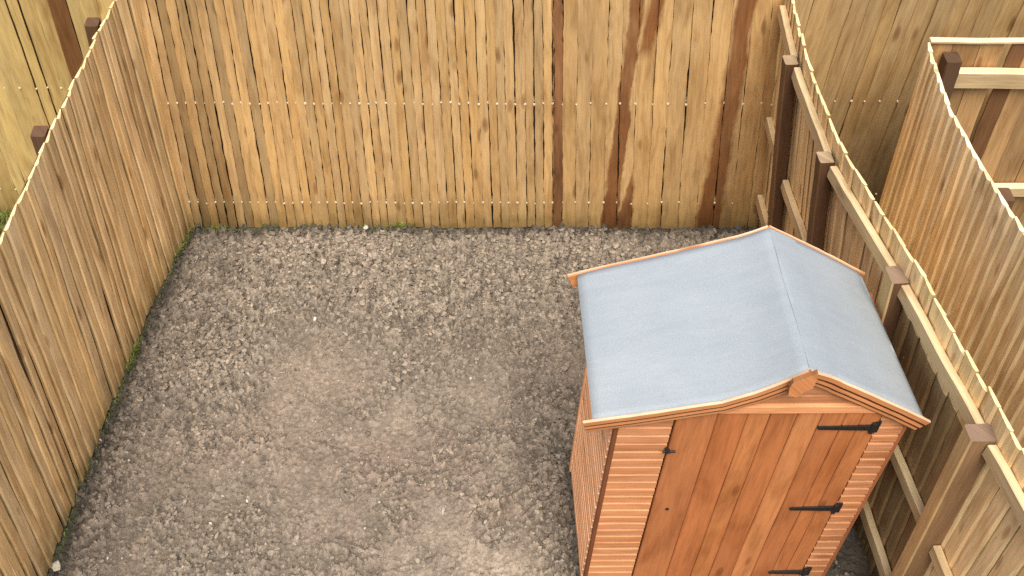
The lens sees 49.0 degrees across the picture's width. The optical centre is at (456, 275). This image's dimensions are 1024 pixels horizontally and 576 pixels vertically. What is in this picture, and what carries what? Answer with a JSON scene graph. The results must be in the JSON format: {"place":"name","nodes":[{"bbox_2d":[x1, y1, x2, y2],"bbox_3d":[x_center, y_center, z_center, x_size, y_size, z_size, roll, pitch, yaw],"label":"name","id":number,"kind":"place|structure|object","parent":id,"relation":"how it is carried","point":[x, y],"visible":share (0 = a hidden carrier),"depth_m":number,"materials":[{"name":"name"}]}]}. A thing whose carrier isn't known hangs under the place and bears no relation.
{"place":"outdoors","nodes":[
{"label":"outdoors","id":0,"kind":"place"},
{"bbox_2d":[0,208,10,234],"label":"grass","id":1,"kind":"structure","parent":0,"point":[5,215],"depth_m":7.06,"materials":[{"name":"green plant"}]},
{"bbox_2d":[47,217,870,575],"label":"soil","id":2,"kind":"structure","parent":0,"point":[853,561],"depth_m":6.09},
{"bbox_2d":[51,559,60,570],"bbox_3d":[-1.985,1.433,5.554,0.048,0.041,0.070,-16,51,-14],"label":"stone","id":3,"kind":"object","parent":2,"relation":"on","point":[56,567],"visible":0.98,"depth_m":5.54,"materials":[{"name":"beige stone"}]},
{"bbox_2d":[0,0,190,575],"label":"fence","id":4,"kind":"object","parent":2,"relation":"on","point":[96,228],"visible":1,"depth_m":5.51,"materials":[{"name":"brown wood"}]},
{"bbox_2d":[55,221,483,563],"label":"grass","id":5,"kind":"structure","parent":2,"relation":"on","point":[128,367],"depth_m":6.77,"materials":[{"name":"green plant"}]},
{"bbox_2d":[95,233,566,569],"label":"pebbles","id":6,"kind":"object","parent":2,"relation":"on","point":[332,435],"visible":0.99,"depth_m":5.94,"materials":[{"name":"stone"}]},
{"bbox_2d":[138,0,783,228],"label":"fence","id":7,"kind":"object","parent":2,"relation":"on","point":[622,114],"visible":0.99,"depth_m":6.36,"materials":[{"name":"brown wood"}]},
{"bbox_2d":[567,225,930,575],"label":"garden shed","id":8,"kind":"structure","parent":2,"relation":"on","point":[748,405],"depth_m":4.58,"materials":[{"name":"wood"}]},
{"bbox_2d":[632,413,881,575],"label":"door","id":9,"kind":"structure","parent":8,"relation":"in","point":[738,494],"depth_m":4.80,"materials":[{"name":"orange wood"}]},
{"bbox_2d":[755,0,1023,575],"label":"fence","id":10,"kind":"object","parent":2,"relation":"on","point":[946,497],"visible":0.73,"depth_m":4.69,"materials":[{"name":"brown wood"}]},
{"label":"ground","id":11,"kind":"structure","parent":0,"visible":0},
{"bbox_2d":[766,0,1023,204],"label":"fence","id":12,"kind":"object","parent":11,"relation":"on","point":[865,57],"visible":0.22,"depth_m":6.25,"materials":[{"name":"brown wood"}]},
{"bbox_2d":[879,42,1023,447],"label":"fence","id":13,"kind":"object","parent":11,"relation":"on","point":[945,204],"visible":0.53,"depth_m":5.12,"materials":[{"name":"brown wood"}]},
{"bbox_2d":[928,37,1023,227],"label":"fence","id":14,"kind":"object","parent":11,"relation":"on","point":[970,74],"visible":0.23,"depth_m":5.72,"materials":[{"name":"brown wood"}]},
{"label":"lawn","id":15,"kind":"structure","parent":0,"visible":0},
{"bbox_2d":[0,0,113,212],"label":"fence","id":16,"kind":"object","parent":15,"relation":"on","point":[44,46],"visible":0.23,"depth_m":6.28,"materials":[{"name":"brown wood"}]}
]}

